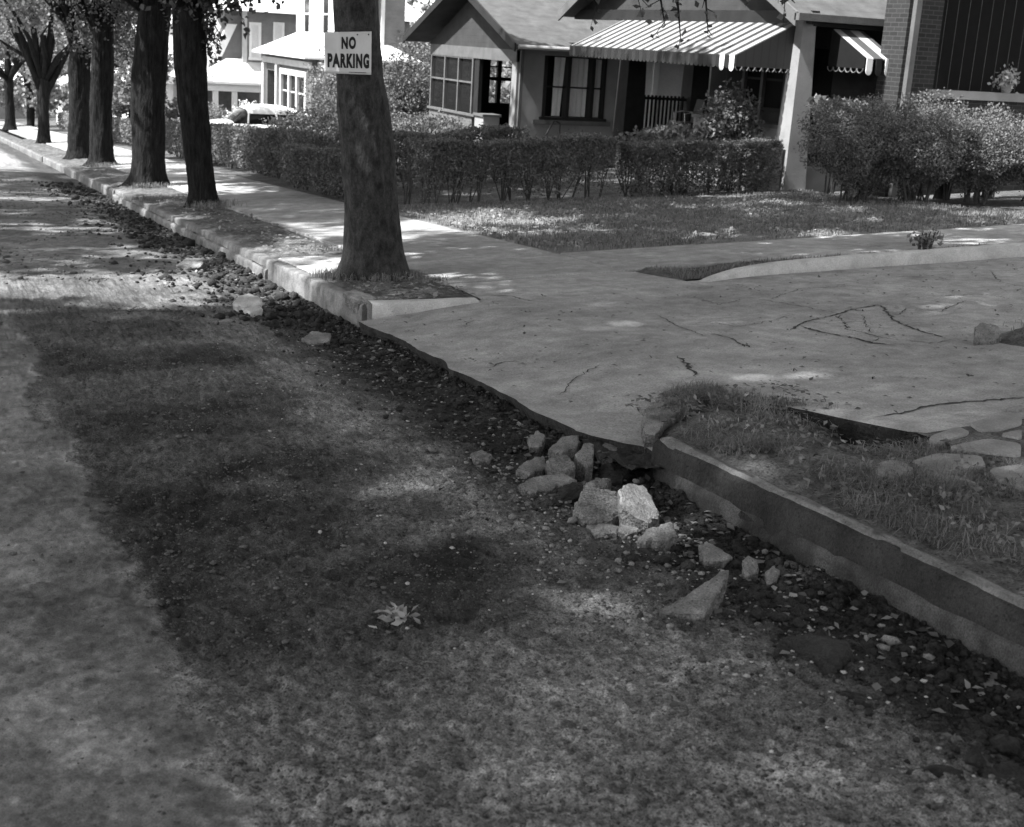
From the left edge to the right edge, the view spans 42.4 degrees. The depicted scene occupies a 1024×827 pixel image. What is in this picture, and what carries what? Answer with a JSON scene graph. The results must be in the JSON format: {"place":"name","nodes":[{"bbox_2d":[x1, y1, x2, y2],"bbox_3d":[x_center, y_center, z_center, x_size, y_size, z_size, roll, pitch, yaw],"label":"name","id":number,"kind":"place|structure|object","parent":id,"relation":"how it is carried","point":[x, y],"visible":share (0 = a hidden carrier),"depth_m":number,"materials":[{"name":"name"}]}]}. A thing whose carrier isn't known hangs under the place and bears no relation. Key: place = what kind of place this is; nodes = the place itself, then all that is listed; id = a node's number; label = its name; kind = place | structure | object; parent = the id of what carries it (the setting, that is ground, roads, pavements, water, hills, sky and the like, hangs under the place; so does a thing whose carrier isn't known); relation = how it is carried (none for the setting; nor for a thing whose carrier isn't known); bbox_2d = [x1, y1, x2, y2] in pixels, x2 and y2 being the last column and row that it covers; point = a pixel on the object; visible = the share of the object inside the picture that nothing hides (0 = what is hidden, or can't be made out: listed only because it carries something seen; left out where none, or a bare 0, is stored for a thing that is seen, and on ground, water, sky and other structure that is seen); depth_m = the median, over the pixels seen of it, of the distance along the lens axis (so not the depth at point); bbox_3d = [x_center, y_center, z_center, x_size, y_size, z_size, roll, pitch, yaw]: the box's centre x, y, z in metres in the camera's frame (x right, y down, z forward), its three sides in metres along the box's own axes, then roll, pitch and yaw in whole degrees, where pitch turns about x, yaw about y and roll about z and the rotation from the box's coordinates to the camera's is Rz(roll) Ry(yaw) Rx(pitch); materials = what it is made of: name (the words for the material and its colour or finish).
{"place":"outdoors","nodes":[
{"label":"outdoors","id":0,"kind":"place"},
{"bbox_2d":[0,122,66,139],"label":"sidewalk","id":1,"kind":"structure","parent":0,"point":[27,132],"depth_m":68.15,"materials":[{"name":"concrete"}]},
{"bbox_2d":[0,1,66,130],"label":"street tree","id":2,"kind":"object","parent":1,"relation":"on","point":[8,73],"visible":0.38,"depth_m":73.51,"materials":[{"name":"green plant"}]},
{"bbox_2d":[0,141,268,280],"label":"road","id":3,"kind":"structure","parent":0,"point":[16,165],"depth_m":17.83,"materials":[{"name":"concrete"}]},
{"bbox_2d":[29,180,359,333],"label":"dirt clods","id":4,"kind":"object","parent":3,"relation":"on","point":[303,313],"visible":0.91,"depth_m":14.56,"materials":[{"name":"soil"}]},
{"bbox_2d":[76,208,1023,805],"bbox_3d":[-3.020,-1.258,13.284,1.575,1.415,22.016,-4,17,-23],"label":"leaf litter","id":5,"kind":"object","parent":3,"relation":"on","point":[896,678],"visible":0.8,"depth_m":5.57,"materials":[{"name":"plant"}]},
{"bbox_2d":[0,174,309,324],"bbox_3d":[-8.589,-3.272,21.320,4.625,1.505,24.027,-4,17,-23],"label":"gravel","id":6,"kind":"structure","parent":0,"point":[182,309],"depth_m":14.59,"materials":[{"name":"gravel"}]},
{"bbox_2d":[11,139,342,258],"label":"ground","id":7,"kind":"structure","parent":0,"point":[111,176],"depth_m":19.55,"materials":[{"name":"plant"}]},
{"bbox_2d":[134,0,283,208],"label":"street tree","id":8,"kind":"object","parent":7,"relation":"on","point":[192,30],"visible":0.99,"depth_m":21.06,"materials":[{"name":"black plant"}]},
{"bbox_2d":[155,196,474,298],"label":"leaf litter","id":9,"kind":"object","parent":7,"relation":"on","point":[428,288],"visible":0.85,"depth_m":13.41,"materials":[{"name":"plant"}]},
{"bbox_2d":[76,161,1023,331],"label":"weeds","id":10,"kind":"object","parent":7,"relation":"on","point":[324,275],"visible":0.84,"depth_m":15.57,"materials":[{"name":"grey plant"}]},
{"bbox_2d":[278,254,341,274],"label":"path","id":11,"kind":"structure","parent":0,"point":[307,264],"depth_m":14.29,"materials":[{"name":"concrete"}]},
{"bbox_2d":[46,140,624,290],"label":"sidewalk","id":12,"kind":"structure","parent":0,"point":[430,250],"depth_m":16.64,"materials":[{"name":"concrete"}]},
{"bbox_2d":[0,0,136,143],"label":"street tree","id":13,"kind":"object","parent":12,"relation":"on","point":[45,71],"visible":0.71,"depth_m":51.40,"materials":[{"name":"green plant"}]},
{"bbox_2d":[44,0,137,159],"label":"street tree","id":14,"kind":"object","parent":12,"relation":"on","point":[79,36],"visible":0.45,"depth_m":38.39,"materials":[{"name":"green plant"}]},
{"bbox_2d":[28,0,172,166],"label":"street tree","id":15,"kind":"object","parent":12,"relation":"on","point":[100,16],"visible":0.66,"depth_m":34.24,"materials":[{"name":"grey plant"}]},
{"bbox_2d":[117,0,232,187],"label":"street tree","id":16,"kind":"object","parent":12,"relation":"on","point":[149,70],"visible":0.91,"depth_m":26.25,"materials":[{"name":"black plant"}]},
{"bbox_2d":[314,273,480,299],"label":"ground","id":17,"kind":"structure","parent":0,"point":[386,287],"depth_m":12.25,"materials":[{"name":"soil"}]},
{"bbox_2d":[333,0,794,281],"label":"street tree","id":18,"kind":"object","parent":17,"relation":"on","point":[372,240],"visible":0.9,"depth_m":12.66,"materials":[{"name":"grey plant"}]},
{"bbox_2d":[324,26,372,74],"bbox_3d":[-1.474,-3.332,12.076,0.513,0.441,0.073,-8,19,-35],"label":"parking sign","id":19,"kind":"object","parent":18,"relation":"attached to","point":[347,52],"visible":1,"depth_m":12.05,"materials":[{"name":"white"}]},
{"bbox_2d":[359,322,651,471],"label":"curb","id":20,"kind":"structure","parent":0,"point":[550,423],"depth_m":8.33,"materials":[{"name":"concrete"}]},
{"bbox_2d":[0,275,1023,826],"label":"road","id":21,"kind":"structure","parent":0,"point":[58,779],"depth_m":4.58,"materials":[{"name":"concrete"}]},
{"bbox_2d":[368,602,420,628],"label":"fallen leaf","id":22,"kind":"object","parent":21,"relation":"on","point":[398,613],"visible":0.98,"depth_m":4.68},
{"bbox_2d":[367,297,478,319],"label":"kerb","id":23,"kind":"structure","parent":21,"relation":"on","point":[376,309],"depth_m":11.33,"materials":[{"name":"concrete"}]},
{"bbox_2d":[516,456,545,478],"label":"concrete chunk","id":24,"kind":"object","parent":21,"relation":"on","point":[534,467],"visible":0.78,"depth_m":6.68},
{"bbox_2d":[518,473,576,496],"bbox_3d":[0.172,0.405,6.438,0.293,0.193,0.136,-4,17,-23],"label":"concrete chunk","id":25,"kind":"object","parent":21,"relation":"on","point":[547,484],"visible":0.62,"depth_m":6.40,"materials":[{"name":"concrete"}]},
{"bbox_2d":[545,455,575,478],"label":"concrete chunk","id":26,"kind":"object","parent":21,"relation":"on","point":[563,464],"visible":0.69,"depth_m":6.64,"materials":[{"name":"concrete"}]},
{"bbox_2d":[548,435,579,461],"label":"concrete chunk","id":27,"kind":"object","parent":21,"relation":"on","point":[569,446],"visible":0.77,"depth_m":7.11,"materials":[{"name":"concrete"}]},
{"bbox_2d":[552,482,583,506],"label":"concrete chunk","id":28,"kind":"object","parent":21,"relation":"on","point":[568,492],"visible":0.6,"depth_m":6.30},
{"bbox_2d":[574,443,593,482],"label":"concrete chunk","id":29,"kind":"object","parent":21,"relation":"on","point":[583,459],"visible":0.87,"depth_m":6.73,"materials":[{"name":"concrete"}]},
{"bbox_2d":[573,487,618,525],"bbox_3d":[0.385,0.502,5.978,0.218,0.270,0.291,5,16,6],"label":"concrete chunk","id":30,"kind":"object","parent":21,"relation":"on","point":[594,506],"visible":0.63,"depth_m":5.90,"materials":[{"name":"concrete"}]},
{"bbox_2d":[192,330,1020,824],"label":"pebbles","id":31,"kind":"object","parent":21,"relation":"on","point":[746,676],"visible":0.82,"depth_m":4.91,"materials":[{"name":"stone"}]},
{"bbox_2d":[598,463,628,485],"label":"concrete chunk","id":32,"kind":"object","parent":21,"relation":"on","point":[616,474],"visible":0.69,"depth_m":6.80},
{"bbox_2d":[616,483,659,532],"bbox_3d":[0.561,0.479,5.949,0.196,0.287,0.353,3,16,-2],"label":"concrete chunk","id":33,"kind":"object","parent":21,"relation":"on","point":[636,506],"visible":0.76,"depth_m":5.85,"materials":[{"name":"concrete"}]},
{"bbox_2d":[256,319,1023,814],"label":"dirt clods","id":34,"kind":"object","parent":21,"relation":"on","point":[1004,743],"visible":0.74,"depth_m":5.17,"materials":[{"name":"soil"}]},
{"bbox_2d":[264,302,1023,798],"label":"soil crumbs","id":35,"kind":"object","parent":21,"relation":"on","point":[888,676],"visible":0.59,"depth_m":5.08,"materials":[{"name":"soil"}]},
{"bbox_2d":[290,346,1000,691],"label":"rubble bits","id":36,"kind":"object","parent":21,"relation":"on","point":[887,639],"visible":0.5,"depth_m":5.68,"materials":[{"name":"stone"}]},
{"bbox_2d":[637,522,676,552],"bbox_3d":[0.617,0.564,5.664,0.219,0.151,0.130,-4,17,-23],"label":"concrete chunk","id":37,"kind":"object","parent":21,"relation":"on","point":[662,537],"visible":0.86,"depth_m":5.62,"materials":[{"name":"concrete"}]},
{"bbox_2d":[659,570,728,621],"bbox_3d":[0.722,0.733,4.886,0.387,0.215,0.134,-11,21,-42],"label":"concrete chunk","id":38,"kind":"object","parent":21,"relation":"on","point":[703,601],"visible":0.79,"depth_m":4.84,"materials":[{"name":"concrete"}]},
{"bbox_2d":[698,541,731,568],"bbox_3d":[0.817,0.619,5.503,0.156,0.119,0.194,-4,17,-23],"label":"concrete chunk","id":39,"kind":"object","parent":21,"relation":"on","point":[711,555],"visible":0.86,"depth_m":5.43,"materials":[{"name":"concrete"}]},
{"bbox_2d":[770,633,853,675],"bbox_3d":[1.019,0.910,4.502,0.298,0.240,0.267,4,16,2],"label":"concrete chunk","id":40,"kind":"object","parent":21,"relation":"on","point":[835,655],"visible":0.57,"depth_m":4.50,"materials":[{"name":"concrete"}]},
{"bbox_2d":[649,440,1023,646],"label":"kerb","id":41,"kind":"structure","parent":21,"relation":"on","point":[931,584],"depth_m":5.42,"materials":[{"name":"concrete"}]},
{"bbox_2d":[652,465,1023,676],"bbox_3d":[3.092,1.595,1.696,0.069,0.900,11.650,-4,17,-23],"label":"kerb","id":42,"kind":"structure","parent":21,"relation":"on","point":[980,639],"depth_m":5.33,"materials":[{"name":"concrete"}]},
{"bbox_2d":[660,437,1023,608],"bbox_3d":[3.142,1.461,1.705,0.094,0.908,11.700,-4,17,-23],"label":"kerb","id":43,"kind":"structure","parent":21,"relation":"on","point":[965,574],"depth_m":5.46,"materials":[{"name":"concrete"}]},
{"bbox_2d":[977,762,1023,790],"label":"concrete chunk","id":44,"kind":"object","parent":21,"relation":"on","point":[1006,770],"visible":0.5,"depth_m":3.73,"materials":[{"name":"concrete"}]},
{"bbox_2d":[0,72,1023,293],"bbox_3d":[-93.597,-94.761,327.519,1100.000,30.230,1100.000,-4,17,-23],"label":"ground","id":45,"kind":"structure","parent":0,"point":[1007,200],"depth_m":25.52,"materials":[{"name":"plant"}]},
{"bbox_2d":[0,4,68,126],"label":"garden tree","id":46,"kind":"object","parent":45,"relation":"on","point":[26,91],"visible":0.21,"depth_m":83.97,"materials":[{"name":"grey plant"}]},
{"bbox_2d":[43,157,118,197],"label":"kerb","id":47,"kind":"structure","parent":45,"relation":"on","point":[98,185],"depth_m":31.15,"materials":[{"name":"concrete"}]},
{"bbox_2d":[56,23,179,121],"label":"garden tree","id":48,"kind":"object","parent":45,"relation":"on","point":[120,103],"visible":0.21,"depth_m":59.75,"materials":[{"name":"grey plant"}]},
{"bbox_2d":[112,116,168,144],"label":"hedge","id":49,"kind":"object","parent":45,"relation":"on","point":[121,130],"visible":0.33,"depth_m":50.34,"materials":[{"name":"grey plant"}]},
{"bbox_2d":[112,194,267,278],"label":"kerb","id":50,"kind":"structure","parent":45,"relation":"on","point":[252,265],"depth_m":18.18,"materials":[{"name":"concrete"}]},
{"bbox_2d":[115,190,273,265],"bbox_3d":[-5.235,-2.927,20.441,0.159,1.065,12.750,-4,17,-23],"label":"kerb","id":51,"kind":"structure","parent":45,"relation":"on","point":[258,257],"depth_m":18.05,"materials":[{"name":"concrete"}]},
{"bbox_2d":[165,119,333,184],"bbox_3d":[-7.118,-6.785,33.654,1.156,1.984,15.715,-4,17,-23],"label":"hedge","id":52,"kind":"object","parent":45,"relation":"on","point":[256,148],"visible":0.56,"depth_m":30.67,"materials":[{"name":"grey plant"}]},
{"bbox_2d":[179,104,326,134],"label":"parked car","id":53,"kind":"object","parent":45,"relation":"on","point":[250,114],"visible":0.32,"depth_m":40.31,"materials":[{"name":"metal"}]},
{"bbox_2d":[1,7,511,116],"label":"distant wood","id":54,"kind":"object","parent":45,"relation":"on","point":[505,84],"visible":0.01,"depth_m":145.28,"materials":[{"name":"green plant"}]},
{"bbox_2d":[168,0,421,117],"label":"gambrel house","id":55,"kind":"structure","parent":45,"relation":"on","point":[237,72],"depth_m":56.03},
{"bbox_2d":[258,106,340,148],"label":"shrub","id":56,"kind":"object","parent":45,"relation":"on","point":[319,122],"visible":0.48,"depth_m":36.66,"materials":[{"name":"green plant"}]},
{"bbox_2d":[280,141,343,199],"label":"hedge","id":57,"kind":"object","parent":45,"relation":"on","point":[321,168],"visible":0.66,"depth_m":24.33,"materials":[{"name":"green plant"}]},
{"bbox_2d":[265,259,366,326],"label":"kerb","id":58,"kind":"structure","parent":45,"relation":"on","point":[323,294],"depth_m":12.85,"materials":[{"name":"concrete"}]},
{"bbox_2d":[252,0,422,121],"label":"brick house","id":59,"kind":"structure","parent":45,"relation":"on","point":[284,59],"depth_m":47.73,"materials":[{"name":"paint"}]},
{"bbox_2d":[279,68,308,111],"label":"window","id":60,"kind":"structure","parent":59,"relation":"in","point":[288,96],"depth_m":48.05,"materials":[{"name":"paint"}]},
{"bbox_2d":[293,45,391,131],"bbox_3d":[-5.092,-9.313,38.586,2.748,3.626,3.116,-12,22,-44],"label":"shrub","id":61,"kind":"object","parent":45,"relation":"on","point":[329,89],"visible":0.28,"depth_m":38.47,"materials":[{"name":"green plant"}]},
{"bbox_2d":[382,32,430,120],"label":"shrub","id":62,"kind":"object","parent":45,"relation":"on","point":[399,94],"visible":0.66,"depth_m":41.63,"materials":[{"name":"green plant"}]},
{"bbox_2d":[391,108,467,156],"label":"shrub","id":63,"kind":"object","parent":45,"relation":"on","point":[425,124],"visible":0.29,"depth_m":34.09,"materials":[{"name":"grey plant"}]},
{"bbox_2d":[393,122,530,187],"bbox_3d":[-1.350,-5.217,26.662,0.947,1.272,4.302,17,21,39],"label":"hedge","id":64,"kind":"object","parent":45,"relation":"on","point":[503,130],"visible":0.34,"depth_m":26.75,"materials":[{"name":"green plant"}]},
{"bbox_2d":[401,129,621,204],"bbox_3d":[-0.014,-4.061,21.898,3.702,1.365,0.918,-3,17,-21],"label":"hedge","id":65,"kind":"object","parent":45,"relation":"on","point":[487,149],"visible":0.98,"depth_m":21.76,"materials":[{"name":"grey plant"}]},
{"bbox_2d":[402,0,683,168],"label":"bungalow","id":66,"kind":"object","parent":45,"relation":"on","point":[551,79],"visible":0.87,"depth_m":32.96,"materials":[{"name":"paint"}]},
{"bbox_2d":[429,54,474,113],"bbox_3d":[-1.626,-8.936,35.680,0.090,1.420,3.170,-4,17,-23],"label":"window","id":67,"kind":"structure","parent":66,"relation":"in","point":[445,78],"depth_m":35.35,"materials":[{"name":"wood"}]},
{"bbox_2d":[539,55,607,121],"bbox_3d":[1.498,-8.000,32.533,1.820,1.520,0.320,-4,17,-23],"label":"window","id":68,"kind":"structure","parent":66,"relation":"in","point":[574,71],"depth_m":32.62,"materials":[{"name":"glass"}]},
{"bbox_2d":[643,119,711,192],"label":"garden plant","id":69,"kind":"object","parent":45,"relation":"on","point":[678,130],"visible":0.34,"depth_m":23.79,"materials":[{"name":"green plant"}]},
{"bbox_2d":[557,0,888,191],"label":"bungalow","id":70,"kind":"object","parent":45,"relation":"on","point":[826,48],"visible":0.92,"depth_m":25.36,"materials":[{"name":"paint"}]},
{"bbox_2d":[738,67,786,111],"bbox_3d":[5.575,-7.385,29.280,0.110,1.270,1.760,-4,17,-23],"label":"window","id":71,"kind":"structure","parent":70,"relation":"in","point":[774,88],"depth_m":29.08,"materials":[{"name":"black glass"}]},
{"bbox_2d":[695,78,766,190],"bbox_3d":[3.983,-5.081,24.107,1.365,2.041,0.966,-4,17,-23],"label":"rose bush","id":72,"kind":"object","parent":45,"relation":"on","point":[737,120],"visible":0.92,"depth_m":23.89,"materials":[{"name":"grey plant"}]},
{"bbox_2d":[805,93,869,193],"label":"garden plant","id":73,"kind":"object","parent":45,"relation":"on","point":[811,100],"visible":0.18,"depth_m":22.44,"materials":[{"name":"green plant"}]},
{"bbox_2d":[793,92,923,201],"bbox_3d":[5.609,-4.229,21.086,1.901,1.786,1.973,15,19,36],"label":"shrub","id":74,"kind":"object","parent":45,"relation":"on","point":[855,164],"visible":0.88,"depth_m":20.77,"materials":[{"name":"grey plant"}]},
{"bbox_2d":[699,243,1023,281],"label":"kerb","id":75,"kind":"structure","parent":45,"relation":"on","point":[925,256],"depth_m":13.51,"materials":[{"name":"concrete"}]},
{"bbox_2d":[890,87,953,201],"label":"shrub","id":76,"kind":"object","parent":45,"relation":"on","point":[910,101],"visible":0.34,"depth_m":21.35,"materials":[{"name":"grey plant"}]},
{"bbox_2d":[862,102,986,202],"bbox_3d":[6.518,-4.109,20.898,2.161,1.632,1.742,-4,17,-23],"label":"shrub","id":77,"kind":"object","parent":45,"relation":"on","point":[923,168],"visible":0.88,"depth_m":20.58,"materials":[{"name":"grey plant"}]},
{"bbox_2d":[863,0,1023,196],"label":"brick house","id":78,"kind":"structure","parent":45,"relation":"on","point":[967,49],"depth_m":23.64,"materials":[{"name":"brick"}]},
{"bbox_2d":[930,93,991,199],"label":"shrub","id":79,"kind":"object","parent":45,"relation":"on","point":[942,192],"visible":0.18,"depth_m":21.83,"materials":[{"name":"grey plant"}]},
{"bbox_2d":[933,113,1023,205],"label":"shrub","id":80,"kind":"object","parent":45,"relation":"on","point":[986,170],"visible":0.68,"depth_m":20.74,"materials":[{"name":"grey plant"}]},
{"bbox_2d":[972,99,1023,198],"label":"shrub","id":81,"kind":"object","parent":45,"relation":"on","point":[993,110],"visible":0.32,"depth_m":21.94,"materials":[{"name":"grey plant"}]},
{"bbox_2d":[992,127,1023,201],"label":"shrub","id":82,"kind":"object","parent":45,"relation":"on","point":[1020,175],"visible":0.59,"depth_m":20.65,"materials":[{"name":"grey plant"}]},
{"bbox_2d":[568,435,663,470],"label":"ground","id":83,"kind":"structure","parent":0,"point":[631,460],"depth_m":6.99,"materials":[{"name":"soil"}]},
{"bbox_2d":[359,257,1023,450],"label":"driveway","id":84,"kind":"structure","parent":0,"point":[595,407],"depth_m":9.70,"materials":[{"name":"concrete"}]},
{"bbox_2d":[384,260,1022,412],"bbox_3d":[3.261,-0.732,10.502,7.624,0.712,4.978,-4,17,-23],"label":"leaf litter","id":85,"kind":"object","parent":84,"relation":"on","point":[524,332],"visible":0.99,"depth_m":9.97,"materials":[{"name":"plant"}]},
{"bbox_2d":[466,271,1022,416],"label":"crack","id":86,"kind":"object","parent":84,"relation":"on","point":[695,372],"visible":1,"depth_m":9.94,"materials":[{"name":"concrete"}]},
{"bbox_2d":[973,322,1001,344],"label":"concrete chunk","id":87,"kind":"object","parent":84,"relation":"on","point":[987,334],"visible":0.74,"depth_m":9.38,"materials":[{"name":"concrete"}]},
{"bbox_2d":[398,188,1023,253],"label":"ground","id":88,"kind":"structure","parent":0,"point":[747,235],"depth_m":18.25,"materials":[{"name":"plant"}]},
{"bbox_2d":[612,134,783,196],"bbox_3d":[3.276,-4.308,23.088,3.226,1.180,0.896,-2,17,-19],"label":"hedge","id":89,"kind":"object","parent":88,"relation":"on","point":[654,168],"visible":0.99,"depth_m":22.87,"materials":[{"name":"grey plant"}]},
{"bbox_2d":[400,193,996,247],"bbox_3d":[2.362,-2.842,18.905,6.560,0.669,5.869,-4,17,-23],"label":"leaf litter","id":90,"kind":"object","parent":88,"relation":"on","point":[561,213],"visible":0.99,"depth_m":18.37,"materials":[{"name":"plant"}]},
{"bbox_2d":[560,224,1023,273],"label":"path","id":91,"kind":"structure","parent":0,"point":[639,259],"depth_m":15.05,"materials":[{"name":"concrete"}]},
{"bbox_2d":[636,244,988,279],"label":"ground","id":92,"kind":"structure","parent":0,"point":[658,272],"depth_m":13.29,"materials":[{"name":"soil"}]},
{"bbox_2d":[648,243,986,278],"bbox_3d":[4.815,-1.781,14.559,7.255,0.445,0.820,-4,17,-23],"label":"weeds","id":93,"kind":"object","parent":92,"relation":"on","point":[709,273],"visible":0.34,"depth_m":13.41,"materials":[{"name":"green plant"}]},
{"bbox_2d":[701,395,943,452],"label":"ground","id":94,"kind":"structure","parent":0,"point":[852,430],"depth_m":7.27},
{"bbox_2d":[659,400,1023,596],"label":"ground","id":95,"kind":"structure","parent":0,"point":[998,573],"depth_m":6.05,"materials":[{"name":"plant"}]},
{"bbox_2d":[641,397,699,452],"bbox_3d":[0.848,0.073,7.460,0.226,0.200,0.938,11,17,24],"label":"concrete chunk","id":96,"kind":"object","parent":95,"relation":"on","point":[653,429],"visible":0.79,"depth_m":7.33,"materials":[{"name":"concrete"}]},
{"bbox_2d":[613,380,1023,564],"bbox_3d":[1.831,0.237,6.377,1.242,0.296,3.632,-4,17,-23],"label":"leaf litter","id":97,"kind":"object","parent":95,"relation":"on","point":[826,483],"visible":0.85,"depth_m":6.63,"materials":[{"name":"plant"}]},
{"bbox_2d":[626,377,1023,582],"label":"weeds","id":98,"kind":"object","parent":95,"relation":"on","point":[921,475],"visible":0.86,"depth_m":6.13,"materials":[{"name":"grey plant"}]},
{"bbox_2d":[912,453,985,478],"bbox_3d":[2.117,0.263,6.401,0.399,0.093,0.277,-4,17,-23],"label":"flagstone","id":99,"kind":"object","parent":95,"relation":"on","point":[948,457],"visible":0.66,"depth_m":6.38,"materials":[{"name":"stone"}]},
{"bbox_2d":[990,464,1023,494],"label":"flagstone","id":100,"kind":"object","parent":95,"relation":"on","point":[1002,470],"visible":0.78,"depth_m":6.16,"materials":[{"name":"stone"}]},
{"bbox_2d":[918,419,1023,465],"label":"ground","id":101,"kind":"structure","parent":0,"point":[973,435],"depth_m":6.86,"materials":[{"name":"soil"}]},
{"bbox_2d":[951,439,1020,464],"bbox_3d":[2.420,0.196,6.669,0.336,0.094,0.285,15,19,35],"label":"flagstone","id":102,"kind":"object","parent":101,"relation":"on","point":[1008,448],"visible":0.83,"depth_m":6.62,"materials":[{"name":"stone"}]},
{"bbox_2d":[970,413,1021,431],"bbox_3d":[2.647,0.075,7.156,0.489,0.086,0.192,-9,20,-38],"label":"flagstone","id":103,"kind":"object","parent":101,"relation":"on","point":[1000,422],"visible":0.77,"depth_m":7.10,"materials":[{"name":"stone"}]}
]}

